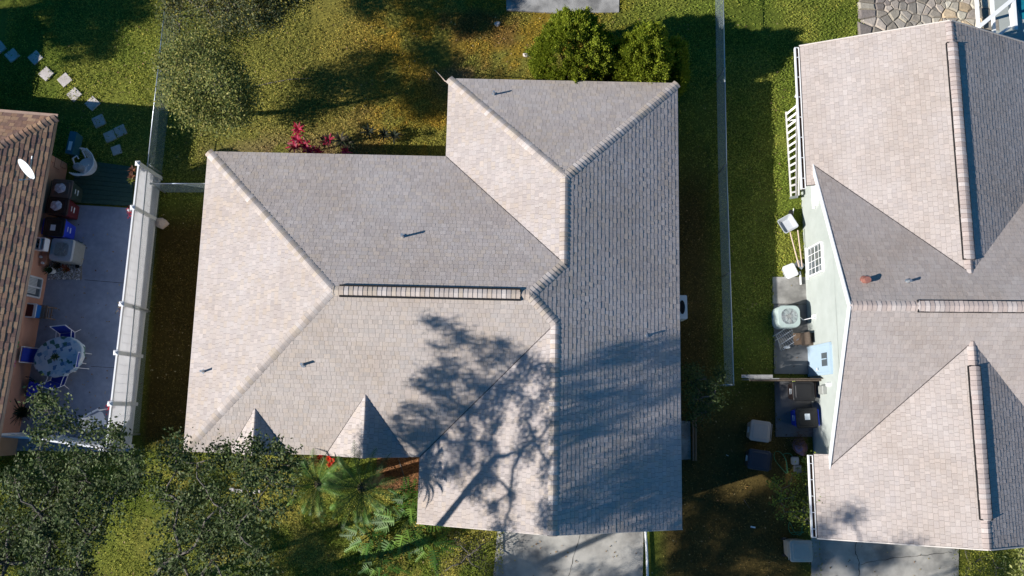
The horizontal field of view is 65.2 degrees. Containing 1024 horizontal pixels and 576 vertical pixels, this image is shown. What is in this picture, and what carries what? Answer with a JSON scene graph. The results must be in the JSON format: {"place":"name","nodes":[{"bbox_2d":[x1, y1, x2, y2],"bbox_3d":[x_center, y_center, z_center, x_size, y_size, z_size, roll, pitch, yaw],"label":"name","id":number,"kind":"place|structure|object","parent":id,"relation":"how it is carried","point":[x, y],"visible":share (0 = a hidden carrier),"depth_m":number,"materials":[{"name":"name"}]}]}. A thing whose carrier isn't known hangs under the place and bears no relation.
{"place":"outdoors","nodes":[
{"label":"outdoors","id":0,"kind":"place"},
{"bbox_2d":[16,205,131,451],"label":"patio","id":1,"kind":"structure","parent":0,"point":[71,301],"depth_m":29.16,"materials":[{"name":"concrete"}]},
{"bbox_2d":[10,399,31,424],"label":"plant","id":2,"kind":"object","parent":1,"relation":"on","point":[21,412],"visible":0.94,"depth_m":28.18,"materials":[{"name":"green plant"}]},
{"bbox_2d":[19,346,38,363],"bbox_3d":[-16.773,2.421,28.416,0.746,1.037,0.566,6,81,1],"label":"patio chair","id":3,"kind":"object","parent":1,"relation":"on","point":[27,355],"visible":0.57,"depth_m":28.19,"materials":[{"name":"fabric"}]},
{"bbox_2d":[25,376,43,396],"bbox_3d":[-16.965,3.510,28.336,0.360,0.852,0.730,10,81,2],"label":"patio chair","id":4,"kind":"object","parent":1,"relation":"on","point":[34,387],"visible":0.66,"depth_m":28.32,"materials":[{"name":"plastic"}]},
{"bbox_2d":[39,305,56,319],"bbox_3d":[-16.864,0.883,28.901,0.580,0.544,0.480,5,81,1],"label":"wooden stand","id":5,"kind":"object","parent":1,"relation":"on","point":[43,311],"visible":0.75,"depth_m":28.66,"materials":[{"name":"brown wood"}]},
{"bbox_2d":[25,303,40,317],"bbox_3d":[-17.013,0.813,28.457,0.400,0.345,0.520,5,81,1],"label":"cooler","id":6,"kind":"object","parent":5,"relation":"on","point":[33,310],"visible":1,"depth_m":28.30,"materials":[{"name":"white paint"}]},
{"bbox_2d":[1,432,103,449],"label":"white vinyl fence","id":7,"kind":"object","parent":1,"relation":"on","point":[24,436],"visible":0.36,"depth_m":27.35,"materials":[{"name":"plastic"}]},
{"bbox_2d":[38,371,75,389],"bbox_3d":[-16.061,3.191,28.299,0.566,1.037,0.746,18,82,3],"label":"patio chair","id":8,"kind":"object","parent":1,"relation":"on","point":[58,382],"visible":0.73,"depth_m":28.31,"materials":[{"name":"fabric"}]},
{"bbox_2d":[41,217,75,239],"bbox_3d":[-16.377,-2.111,29.091,0.815,1.066,0.693,5,81,1],"label":"wheeled bin","id":9,"kind":"object","parent":1,"relation":"on","point":[62,228],"visible":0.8,"depth_m":28.60,"materials":[{"name":"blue plastic"}]},
{"bbox_2d":[34,336,85,377],"bbox_3d":[-15.969,2.473,28.547,1.818,0.760,1.438,-20,82,-3],"label":"patio table","id":10,"kind":"object","parent":1,"relation":"on","point":[66,349],"visible":0.98,"depth_m":28.18,"materials":[{"name":"fabric"}]},
{"bbox_2d":[45,196,79,219],"bbox_3d":[-16.305,-2.871,29.156,0.815,1.168,0.693,5,81,1],"label":"wheeled bin","id":11,"kind":"object","parent":1,"relation":"on","point":[65,208],"visible":0.91,"depth_m":28.72,"materials":[{"name":"red plastic"}]},
{"bbox_2d":[49,325,80,337],"bbox_3d":[-15.889,1.754,28.518,0.566,1.037,0.746,-6,81,-1],"label":"patio chair","id":12,"kind":"object","parent":1,"relation":"on","point":[67,331],"visible":0.67,"depth_m":28.44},
{"bbox_2d":[51,243,82,278],"bbox_3d":[-16.357,-0.980,29.500,1.208,0.096,1.360,0,81,0],"label":"pebble base","id":13,"kind":"object","parent":1,"relation":"on","point":[79,268],"visible":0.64,"depth_m":29.38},
{"bbox_2d":[48,260,80,279],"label":"pebbles","id":14,"kind":"object","parent":13,"relation":"on","point":[63,277],"visible":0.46,"depth_m":29.36,"materials":[{"name":"gravel"}]},
{"bbox_2d":[43,266,55,274],"bbox_3d":[-16.818,-0.626,29.170,0.306,0.451,0.384,36,83,5],"label":"plant pot","id":15,"kind":"object","parent":14,"relation":"on","point":[49,270],"visible":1,"depth_m":29.08,"materials":[{"name":"ceramic"}]},
{"bbox_2d":[49,238,84,264],"bbox_3d":[-16.131,-1.316,29.074,0.816,0.838,0.816,5,81,1],"label":"air conditioner","id":16,"kind":"object","parent":14,"relation":"on","point":[67,251],"visible":1,"depth_m":28.73,"materials":[{"name":"metal"}]},
{"bbox_2d":[78,408,107,431],"bbox_3d":[-14.620,4.666,28.160,0.790,0.864,0.660,-25,82,-4],"label":"plastic chair","id":17,"kind":"object","parent":1,"relation":"on","point":[99,416],"visible":0.5,"depth_m":28.15,"materials":[{"name":"plastic"}]},
{"bbox_2d":[73,163,84,171],"bbox_3d":[-16.041,-4.469,29.688,0.340,0.360,0.295,0,81,0],"label":"cushion","id":18,"kind":"object","parent":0,"point":[79,167],"visible":0.91,"depth_m":29.54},
{"bbox_2d":[0,0,1023,575],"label":"ground","id":19,"kind":"structure","parent":0,"point":[666,544],"depth_m":29.96,"materials":[{"name":"plant"}]},
{"bbox_2d":[4,48,19,61],"bbox_3d":[-19.137,-8.906,30.680,0.430,0.050,0.430,-42,84,-6],"label":"stepping stone","id":20,"kind":"object","parent":19,"relation":"on","point":[13,57],"visible":1,"depth_m":30.65,"materials":[{"name":"stone"}]},
{"bbox_2d":[0,109,67,455],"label":"house","id":21,"kind":"structure","parent":19,"relation":"on","point":[25,136],"depth_m":27.14,"materials":[{"name":"brown"}]},
{"bbox_2d":[18,156,34,180],"bbox_3d":[-16.038,-3.904,26.537,0.620,0.559,0.798,-16,82,-2],"label":"satellite dish","id":22,"kind":"object","parent":21,"relation":"attached to","point":[25,167],"visible":1,"depth_m":26.58,"materials":[{"name":"paint"}]},
{"bbox_2d":[27,275,42,298],"bbox_3d":[-17.052,-0.111,28.115,0.060,1.810,0.759,5,81,1],"label":"window","id":23,"kind":"structure","parent":21,"relation":"in","point":[34,290],"depth_m":28.64,"materials":[{"name":"glass"}]},
{"bbox_2d":[35,237,49,251],"bbox_3d":[-16.659,-1.547,28.360,0.395,0.300,0.455,5,81,1],"label":"electrical box","id":24,"kind":"object","parent":21,"relation":"attached to","point":[42,243],"visible":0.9,"depth_m":28.32,"materials":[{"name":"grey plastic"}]},
{"bbox_2d":[38,251,47,266],"bbox_3d":[-16.872,-1.055,28.822,0.240,0.020,0.560,5,81,1],"label":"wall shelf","id":25,"kind":"object","parent":21,"relation":"attached to","point":[43,254],"depth_m":28.81,"materials":[{"name":"wood"}]},
{"bbox_2d":[27,50,42,64],"bbox_3d":[-18.237,-8.813,30.666,0.430,0.050,0.430,-44,84,-6],"label":"stepping stone","id":26,"kind":"object","parent":19,"relation":"on","point":[32,57],"visible":1,"depth_m":30.64,"materials":[{"name":"concrete"}]},
{"bbox_2d":[39,66,53,81],"bbox_3d":[-17.768,-8.170,30.567,0.430,0.050,0.430,41,83,6],"label":"stepping stone","id":27,"kind":"object","parent":19,"relation":"on","point":[44,72],"visible":1,"depth_m":30.54,"materials":[{"name":"stone"}]},
{"bbox_2d":[57,72,72,86],"bbox_3d":[-17.035,-7.926,30.530,0.430,0.050,0.430,-43,84,-6],"label":"stepping stone","id":28,"kind":"object","parent":19,"relation":"on","point":[63,81],"visible":1,"depth_m":30.51,"materials":[{"name":"concrete"}]},
{"bbox_2d":[66,87,81,101],"bbox_3d":[-16.626,-7.349,30.442,0.430,0.050,0.430,-45,84,-6],"label":"stepping stone","id":29,"kind":"object","parent":19,"relation":"on","point":[72,94],"visible":1,"depth_m":30.42,"materials":[{"name":"stone"}]},
{"bbox_2d":[65,131,82,156],"bbox_3d":[-16.322,-5.350,29.893,0.260,0.520,0.860,8,81,1],"label":"storage box","id":30,"kind":"object","parent":19,"relation":"on","point":[74,143],"visible":0.95,"depth_m":29.70,"materials":[{"name":"plastic"}]},
{"bbox_2d":[0,373,166,575],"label":"oak tree","id":31,"kind":"object","parent":19,"relation":"on","point":[44,559],"visible":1,"depth_m":18.66,"materials":[{"name":"green plant"}]},
{"bbox_2d":[85,96,100,110],"bbox_3d":[-15.907,-6.996,30.388,0.430,0.050,0.430,42,84,6],"label":"stepping stone","id":32,"kind":"object","parent":19,"relation":"on","point":[90,105],"visible":1,"depth_m":30.36,"materials":[{"name":"stone"}]},
{"bbox_2d":[92,114,105,127],"bbox_3d":[-15.610,-6.304,30.282,0.430,0.050,0.430,-28,82,-4],"label":"stepping stone","id":33,"kind":"object","parent":19,"relation":"on","point":[100,118],"visible":1,"depth_m":30.26,"materials":[{"name":"stone"}]},
{"bbox_2d":[73,162,133,205],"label":"wooden deck","id":34,"kind":"structure","parent":19,"relation":"on","point":[106,184],"depth_m":29.82,"materials":[{"name":"wood"}]},
{"bbox_2d":[49,179,82,202],"bbox_3d":[-16.222,-3.508,29.253,0.815,1.168,0.693,5,81,1],"label":"wheeled bin","id":35,"kind":"object","parent":34,"relation":"on","point":[71,190],"visible":0.88,"depth_m":28.81,"materials":[{"name":"green plastic"}]},
{"bbox_2d":[69,148,96,175],"bbox_3d":[-15.709,-4.530,29.567,0.920,0.717,1.077,18,82,3],"label":"egg chair","id":36,"kind":"object","parent":34,"relation":"on","point":[92,166],"visible":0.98,"depth_m":29.67,"materials":[{"name":"plastic"}]},
{"bbox_2d":[127,165,136,180],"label":"plant","id":37,"kind":"object","parent":34,"relation":"on","point":[130,175],"depth_m":28.76,"materials":[{"name":"brown plant"}]},
{"bbox_2d":[103,130,116,142],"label":"stepping stone","id":38,"kind":"object","parent":19,"relation":"on","point":[110,133],"visible":1,"depth_m":30.17,"materials":[{"name":"concrete"}]},
{"bbox_2d":[111,144,121,155],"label":"stepping stone","id":39,"kind":"object","parent":19,"relation":"on","point":[116,149],"visible":1,"depth_m":30.09,"materials":[{"name":"stone"}]},
{"bbox_2d":[113,124,126,137],"bbox_3d":[-14.769,-5.926,30.224,0.400,0.050,0.400,-27,82,-4],"label":"stepping stone","id":40,"kind":"object","parent":19,"relation":"on","point":[122,128],"visible":1,"depth_m":30.20,"materials":[{"name":"stone"}]},
{"bbox_2d":[105,161,162,450],"bbox_3d":[-13.318,0.619,28.252,0.177,1.960,10.002,2,81,0],"label":"white vinyl fence","id":41,"kind":"object","parent":19,"relation":"on","point":[116,403],"visible":0.91,"depth_m":28.14,"materials":[{"name":"plastic"}]},
{"bbox_2d":[123,11,178,435],"bbox_3d":[-13.088,-3.205,29.196,0.145,1.250,16.897,1,81,0],"label":"chain link fence","id":42,"kind":"object","parent":19,"relation":"on","point":[141,309],"visible":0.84,"depth_m":28.76,"materials":[{"name":"metal"}]},
{"bbox_2d":[155,218,168,228],"bbox_3d":[-12.968,-2.404,29.576,0.432,0.253,0.403,-44,84,-6],"label":"crumpled bag","id":43,"kind":"object","parent":19,"relation":"on","point":[162,223],"visible":1,"depth_m":29.52,"materials":[{"name":"paper"}]},
{"bbox_2d":[149,183,204,192],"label":"chain link gate","id":44,"kind":"structure","parent":19,"relation":"on","point":[173,184],"depth_m":29.07,"materials":[{"name":"metal"}]},
{"bbox_2d":[148,0,210,100],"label":"tree","id":45,"kind":"object","parent":19,"relation":"on","point":[177,23],"visible":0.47,"depth_m":29.65,"materials":[{"name":"green plant"}]},
{"bbox_2d":[142,19,267,146],"bbox_3d":[-10.123,-6.558,27.215,3.653,6.273,4.893,-42,84,-6],"label":"tree","id":46,"kind":"object","parent":19,"relation":"on","point":[210,93],"visible":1,"depth_m":25.62,"materials":[{"name":"green plant"}]},
{"bbox_2d":[140,426,308,575],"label":"oak tree","id":47,"kind":"object","parent":19,"relation":"on","point":[165,564],"visible":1,"depth_m":18.50,"materials":[{"name":"green plant"}]},
{"bbox_2d":[149,0,319,53],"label":"tree","id":48,"kind":"object","parent":19,"relation":"on","point":[256,11],"visible":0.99,"depth_m":26.15,"materials":[{"name":"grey plant"}]},
{"bbox_2d":[252,454,313,481],"bbox_3d":[-7.982,6.059,27.809,2.358,1.227,1.257,0,81,0],"label":"shrub","id":49,"kind":"object","parent":19,"relation":"on","point":[301,457],"visible":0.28,"depth_m":27.64,"materials":[{"name":"green plant"}]},
{"bbox_2d":[286,122,317,152],"bbox_3d":[-7.552,-5.264,29.389,1.135,1.491,1.135,19,82,3],"label":"cordyline","id":50,"kind":"object","parent":19,"relation":"on","point":[295,140],"visible":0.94,"depth_m":29.00,"materials":[{"name":"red plant"}]},
{"bbox_2d":[284,448,354,522],"bbox_3d":[-6.176,6.319,26.599,2.103,3.502,2.251,45,84,6],"label":"sago palm","id":51,"kind":"object","parent":19,"relation":"on","point":[320,480],"visible":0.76,"depth_m":25.24,"materials":[{"name":"green plant"}]},
{"bbox_2d":[319,133,334,148],"bbox_3d":[-6.762,-5.314,29.611,0.698,1.066,0.546,0,81,0],"label":"cordyline","id":52,"kind":"object","parent":19,"relation":"on","point":[326,139],"visible":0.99,"depth_m":29.23,"materials":[{"name":"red plant"}]},
{"bbox_2d":[316,455,337,466],"bbox_3d":[-6.463,5.954,28.034,0.719,0.776,0.401,31,83,4],"label":"bromeliad","id":53,"kind":"object","parent":19,"relation":"on","point":[329,458],"visible":0.84,"depth_m":27.78,"materials":[{"name":"red plant"}]},
{"bbox_2d":[312,145,351,153],"bbox_3d":[-6.621,-4.991,29.717,1.493,0.760,0.531,0,81,0],"label":"cordyline","id":54,"kind":"object","parent":19,"relation":"on","point":[345,151],"visible":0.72,"depth_m":29.44,"materials":[{"name":"brown plant"}]},
{"bbox_2d":[333,131,354,152],"bbox_3d":[-6.056,-5.203,29.328,0.793,1.593,0.663,0,81,0],"label":"cordyline","id":55,"kind":"object","parent":19,"relation":"on","point":[345,141],"visible":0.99,"depth_m":28.71,"materials":[{"name":"green plant"}]},
{"bbox_2d":[339,506,394,564],"bbox_3d":[-4.931,8.484,27.520,2.088,0.854,1.993,0,81,0],"label":"philodendron","id":56,"kind":"object","parent":19,"relation":"on","point":[367,545],"visible":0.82,"depth_m":27.37,"materials":[{"name":"green plant"}]},
{"bbox_2d":[360,123,403,143],"bbox_3d":[-4.772,-5.625,29.750,1.614,0.886,0.612,13,82,2],"label":"dark rosette","id":57,"kind":"object","parent":19,"relation":"on","point":[393,134],"visible":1,"depth_m":29.45,"materials":[{"name":"green plant"}]},
{"bbox_2d":[357,531,409,575],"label":"philodendron","id":58,"kind":"object","parent":19,"relation":"on","point":[380,560],"visible":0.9,"depth_m":27.38,"materials":[{"name":"green plant"}]},
{"bbox_2d":[376,457,418,492],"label":"straw mulch","id":59,"kind":"object","parent":19,"relation":"on","point":[393,469],"visible":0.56,"depth_m":28.24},
{"bbox_2d":[317,440,402,532],"bbox_3d":[-4.626,6.333,26.152,2.516,4.381,2.657,-34,83,-5],"label":"sago palm","id":60,"kind":"object","parent":59,"relation":"on","point":[370,483],"visible":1,"depth_m":24.41,"materials":[{"name":"green plant"}]},
{"bbox_2d":[390,475,417,522],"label":"philodendron","id":61,"kind":"object","parent":19,"relation":"on","point":[415,504],"visible":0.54,"depth_m":27.07,"materials":[{"name":"green plant"}]},
{"bbox_2d":[367,475,448,559],"bbox_3d":[-3.646,8.095,27.411,2.901,1.188,2.663,-40,83,-6],"label":"philodendron","id":62,"kind":"object","parent":19,"relation":"on","point":[408,520],"visible":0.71,"depth_m":27.18,"materials":[{"name":"green plant"}]},
{"bbox_2d":[183,76,682,536],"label":"house","id":63,"kind":"structure","parent":19,"relation":"on","point":[481,319],"depth_m":25.36,"materials":[{"name":"tile"}]},
{"bbox_2d":[406,524,461,575],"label":"philodendron","id":64,"kind":"object","parent":19,"relation":"on","point":[435,560],"visible":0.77,"depth_m":27.29,"materials":[{"name":"green plant"}]},
{"bbox_2d":[432,530,497,575],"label":"shrub","id":65,"kind":"object","parent":19,"relation":"on","point":[469,556],"visible":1,"depth_m":27.14,"materials":[{"name":"green plant"}]},
{"bbox_2d":[25,17,997,575],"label":"fallen leaves","id":66,"kind":"object","parent":19,"relation":"on","point":[443,107],"depth_m":29.55,"materials":[{"name":"plant"}]},
{"bbox_2d":[523,6,616,82],"bbox_3d":[2.142,-8.249,28.389,3.528,4.371,3.161,0,81,0],"label":"cedar bush","id":67,"kind":"object","parent":19,"relation":"on","point":[568,29],"visible":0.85,"depth_m":27.35,"materials":[{"name":"green plant"}]},
{"bbox_2d":[606,20,677,83],"bbox_3d":[4.588,-8.063,28.345,2.654,4.402,2.624,0,81,0],"label":"cedar bush","id":68,"kind":"object","parent":19,"relation":"on","point":[644,41],"visible":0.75,"depth_m":27.28,"materials":[{"name":"green plant"}]},
{"bbox_2d":[644,532,648,575],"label":"white pipe","id":69,"kind":"object","parent":19,"relation":"on","point":[646,551],"visible":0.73,"depth_m":27.77,"materials":[{"name":"plastic"}]},
{"bbox_2d":[647,33,692,101],"bbox_3d":[5.770,-8.006,29.167,1.786,2.759,2.559,0,81,0],"label":"cedar bush","id":70,"kind":"object","parent":19,"relation":"on","point":[680,73],"visible":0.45,"depth_m":28.39,"materials":[{"name":"green plant"}]},
{"bbox_2d":[680,295,687,320],"bbox_3d":[5.987,0.742,28.738,0.410,0.900,0.850,0,81,0],"label":"wall air conditioner","id":71,"kind":"object","parent":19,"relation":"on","point":[683,309],"depth_m":28.30,"materials":[{"name":"white paint"}]},
{"bbox_2d":[681,421,690,459],"bbox_3d":[5.898,5.418,28.519,0.908,0.100,1.433,0,81,0],"label":"concrete pad","id":72,"kind":"object","parent":19,"relation":"on","point":[685,447],"visible":0.36,"depth_m":28.46,"materials":[{"name":"concrete"}]},
{"bbox_2d":[692,412,693,460],"bbox_3d":[6.433,5.220,28.438,0.050,0.080,1.789,2,81,0],"label":"timber edging","id":73,"kind":"object","parent":19,"relation":"on","point":[692,440],"visible":0.71,"depth_m":28.39,"materials":[{"name":"brown wood"}]},
{"bbox_2d":[695,412,696,460],"bbox_3d":[6.523,5.220,28.438,0.050,0.080,1.789,2,81,0],"label":"timber edging","id":74,"kind":"object","parent":19,"relation":"on","point":[695,441],"visible":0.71,"depth_m":28.36,"materials":[{"name":"brown wood"}]},
{"bbox_2d":[681,355,732,431],"bbox_3d":[6.490,3.616,27.604,2.256,2.403,2.612,0,81,0],"label":"shrub","id":75,"kind":"object","parent":19,"relation":"on","point":[701,409],"visible":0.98,"depth_m":27.05,"materials":[{"name":"green plant"}]},
{"bbox_2d":[715,0,733,385],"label":"chain link fence","id":76,"kind":"object","parent":19,"relation":"on","point":[727,208],"visible":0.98,"depth_m":29.13,"materials":[{"name":"metal"}]},
{"bbox_2d":[745,449,771,470],"bbox_3d":[8.505,5.971,27.924,0.815,0.988,0.693,8,81,1],"label":"wheeled bin","id":77,"kind":"object","parent":19,"relation":"on","point":[756,459],"visible":1,"depth_m":27.45,"materials":[{"name":"blue plastic"}]},
{"bbox_2d":[746,420,771,442],"bbox_3d":[8.587,5.006,28.072,0.754,0.988,0.714,8,81,1],"label":"wheeled bin","id":78,"kind":"object","parent":19,"relation":"on","point":[758,430],"visible":1,"depth_m":27.60,"materials":[{"name":"beige plastic"}]},
{"bbox_2d":[772,277,806,303],"bbox_3d":[10.388,0.095,29.338,1.767,0.090,1.004,0,81,0],"label":"concrete pad","id":79,"kind":"object","parent":19,"relation":"on","point":[784,291],"visible":0.64,"depth_m":29.29,"materials":[{"name":"concrete"}]},
{"bbox_2d":[777,208,802,266],"bbox_3d":[10.178,-1.808,29.346,0.671,0.524,2.186,-7,81,-1],"label":"wheelbarrow","id":80,"kind":"object","parent":19,"relation":"on","point":[787,223],"visible":1,"depth_m":29.39,"materials":[{"name":"white metal"}]},
{"bbox_2d":[782,263,798,278],"bbox_3d":[10.126,-0.604,29.261,0.470,0.335,0.490,-22,82,-3],"label":"storage tub","id":81,"kind":"object","parent":19,"relation":"on","point":[789,271],"visible":1,"depth_m":29.10,"materials":[{"name":"white paint"}]},
{"bbox_2d":[773,304,808,373],"bbox_3d":[10.328,1.851,29.075,1.769,0.080,2.548,0,81,0],"label":"concrete pad","id":82,"kind":"object","parent":19,"relation":"on","point":[786,361],"visible":0.5,"depth_m":28.96,"materials":[{"name":"concrete"}]},
{"bbox_2d":[774,328,797,350],"bbox_3d":[9.831,1.795,28.789,0.692,0.516,0.654,-35,83,-5],"label":"wire rack","id":83,"kind":"object","parent":82,"relation":"on","point":[785,339],"visible":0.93,"depth_m":28.78,"materials":[{"name":"metal"}]},
{"bbox_2d":[772,305,799,328],"bbox_3d":[9.826,1.060,28.761,0.796,0.758,0.796,0,81,0],"label":"air conditioner","id":84,"kind":"object","parent":82,"relation":"on","point":[786,316],"visible":1,"depth_m":28.44,"materials":[{"name":"metal"}]},
{"bbox_2d":[790,332,810,345],"bbox_3d":[10.315,1.819,28.657,0.459,0.755,0.420,-3,81,0],"label":"folding chair","id":85,"kind":"object","parent":82,"relation":"on","point":[807,337],"visible":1,"depth_m":28.63,"materials":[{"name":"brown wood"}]},
{"bbox_2d":[798,332,813,345],"bbox_3d":[10.595,1.818,28.563,0.540,0.942,0.440,-3,81,0],"label":"folding chair","id":86,"kind":"object","parent":82,"relation":"on","point":[803,339],"visible":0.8,"depth_m":28.57,"materials":[{"name":"brown wood"}]},
{"bbox_2d":[785,105,799,198],"bbox_3d":[10.408,-5.087,29.769,0.382,0.525,3.655,3,81,1],"label":"ladder","id":87,"kind":"object","parent":19,"relation":"on","point":[789,152],"visible":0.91,"depth_m":29.74,"materials":[{"name":"metal"}]},
{"bbox_2d":[774,381,812,436],"bbox_3d":[10.219,4.330,28.690,1.663,0.090,1.957,0,81,0],"label":"concrete pad","id":88,"kind":"object","parent":19,"relation":"on","point":[785,405],"visible":0.43,"depth_m":28.63,"materials":[{"name":"concrete"}]},
{"bbox_2d":[788,381,815,400],"bbox_3d":[10.137,3.647,28.234,0.815,1.019,0.693,0,81,0],"label":"wheeled bin","id":89,"kind":"object","parent":88,"relation":"on","point":[801,390],"visible":1,"depth_m":27.75,"materials":[{"name":"brown plastic"}]},
{"bbox_2d":[791,407,819,427],"bbox_3d":[10.192,4.545,28.094,0.815,1.024,0.693,-2,81,0],"label":"wheeled bin","id":90,"kind":"object","parent":88,"relation":"on","point":[804,417],"visible":1,"depth_m":27.61,"materials":[{"name":"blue plastic"}]},
{"bbox_2d":[766,450,822,534],"bbox_3d":[9.417,6.916,26.860,1.926,2.876,2.927,0,81,0],"label":"shrub","id":91,"kind":"object","parent":19,"relation":"on","point":[780,496],"visible":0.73,"depth_m":26.62,"materials":[{"name":"green plant"}]},
{"bbox_2d":[781,537,812,561],"bbox_3d":[9.711,8.930,27.441,0.815,0.988,0.714,0,81,0],"label":"wheeled bin","id":92,"kind":"object","parent":19,"relation":"on","point":[797,550],"visible":1,"depth_m":26.98,"materials":[{"name":"beige plastic"}]},
{"bbox_2d":[789,430,810,455],"bbox_3d":[10.125,5.381,28.216,0.849,0.570,0.917,20,82,3],"label":"soil bag","id":93,"kind":"object","parent":19,"relation":"on","point":[799,446],"visible":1,"depth_m":28.14,"materials":[{"name":"plastic"}]},
{"bbox_2d":[789,20,1023,550],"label":"house","id":94,"kind":"structure","parent":19,"relation":"on","point":[911,151],"depth_m":25.24,"materials":[{"name":"tile"}]},
{"bbox_2d":[741,375,823,380],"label":"wooden gate","id":95,"kind":"structure","parent":94,"relation":"attached to","point":[760,377],"depth_m":27.63,"materials":[{"name":"grey wood"}]},
{"bbox_2d":[805,241,824,279],"bbox_3d":[10.726,-0.989,28.373,0.149,1.494,1.174,0,81,0],"label":"window","id":96,"kind":"structure","parent":94,"relation":"in","point":[814,255],"depth_m":28.40,"materials":[{"name":"white paint"}]},
{"bbox_2d":[811,186,818,208],"bbox_3d":[10.744,-3.243,28.377,0.146,0.379,0.835,0,81,0],"label":"window","id":97,"kind":"structure","parent":94,"relation":"in","point":[814,194],"depth_m":28.41,"materials":[{"name":"white paint"}]},
{"bbox_2d":[807,342,832,376],"bbox_3d":[10.667,2.502,27.880,0.151,2.125,1.070,0,81,0],"label":"door","id":98,"kind":"structure","parent":94,"relation":"in","point":[820,358],"depth_m":27.75,"materials":[{"name":"paint"}]},
{"bbox_2d":[857,0,998,34],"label":"stone paving","id":99,"kind":"structure","parent":19,"relation":"on","point":[866,9],"depth_m":30.87,"materials":[{"name":"stone"}]},
{"bbox_2d":[975,0,1017,33],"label":"pool cage","id":100,"kind":"object","parent":99,"relation":"on","point":[1011,5],"visible":0.64,"depth_m":29.09,"materials":[{"name":"white paint"}]},
{"bbox_2d":[953,549,996,575],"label":"shrub","id":101,"kind":"object","parent":19,"relation":"on","point":[970,564],"visible":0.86,"depth_m":27.07,"materials":[{"name":"green plant"}]},
{"bbox_2d":[985,551,1018,575],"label":"shrub","id":102,"kind":"object","parent":19,"relation":"on","point":[994,571],"visible":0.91,"depth_m":27.40,"materials":[{"name":"green plant"}]},
{"bbox_2d":[1006,548,1023,575],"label":"shrub","id":103,"kind":"object","parent":19,"relation":"on","point":[1020,553],"visible":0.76,"depth_m":27.05,"materials":[{"name":"green plant"}]},
{"bbox_2d":[506,0,618,13],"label":"back patio","id":104,"kind":"structure","parent":0,"point":[551,6],"depth_m":30.96,"materials":[{"name":"concrete"}]},
{"bbox_2d":[493,531,643,575],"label":"driveway","id":105,"kind":"structure","parent":0,"point":[591,556],"depth_m":27.88,"materials":[{"name":"concrete"}]},
{"bbox_2d":[811,537,958,575],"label":"driveway","id":106,"kind":"structure","parent":0,"point":[837,555],"depth_m":27.86,"materials":[{"name":"concrete"}]},
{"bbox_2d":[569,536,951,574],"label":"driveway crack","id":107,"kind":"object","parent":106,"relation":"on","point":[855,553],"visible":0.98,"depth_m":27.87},
{"bbox_2d":[994,0,1023,40],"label":"pool deck","id":108,"kind":"structure","parent":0,"point":[1002,17],"depth_m":30.80,"materials":[{"name":"concrete"}]},
{"bbox_2d":[1016,0,1023,18],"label":"pool water","id":109,"kind":"structure","parent":0,"point":[1020,4],"depth_m":30.88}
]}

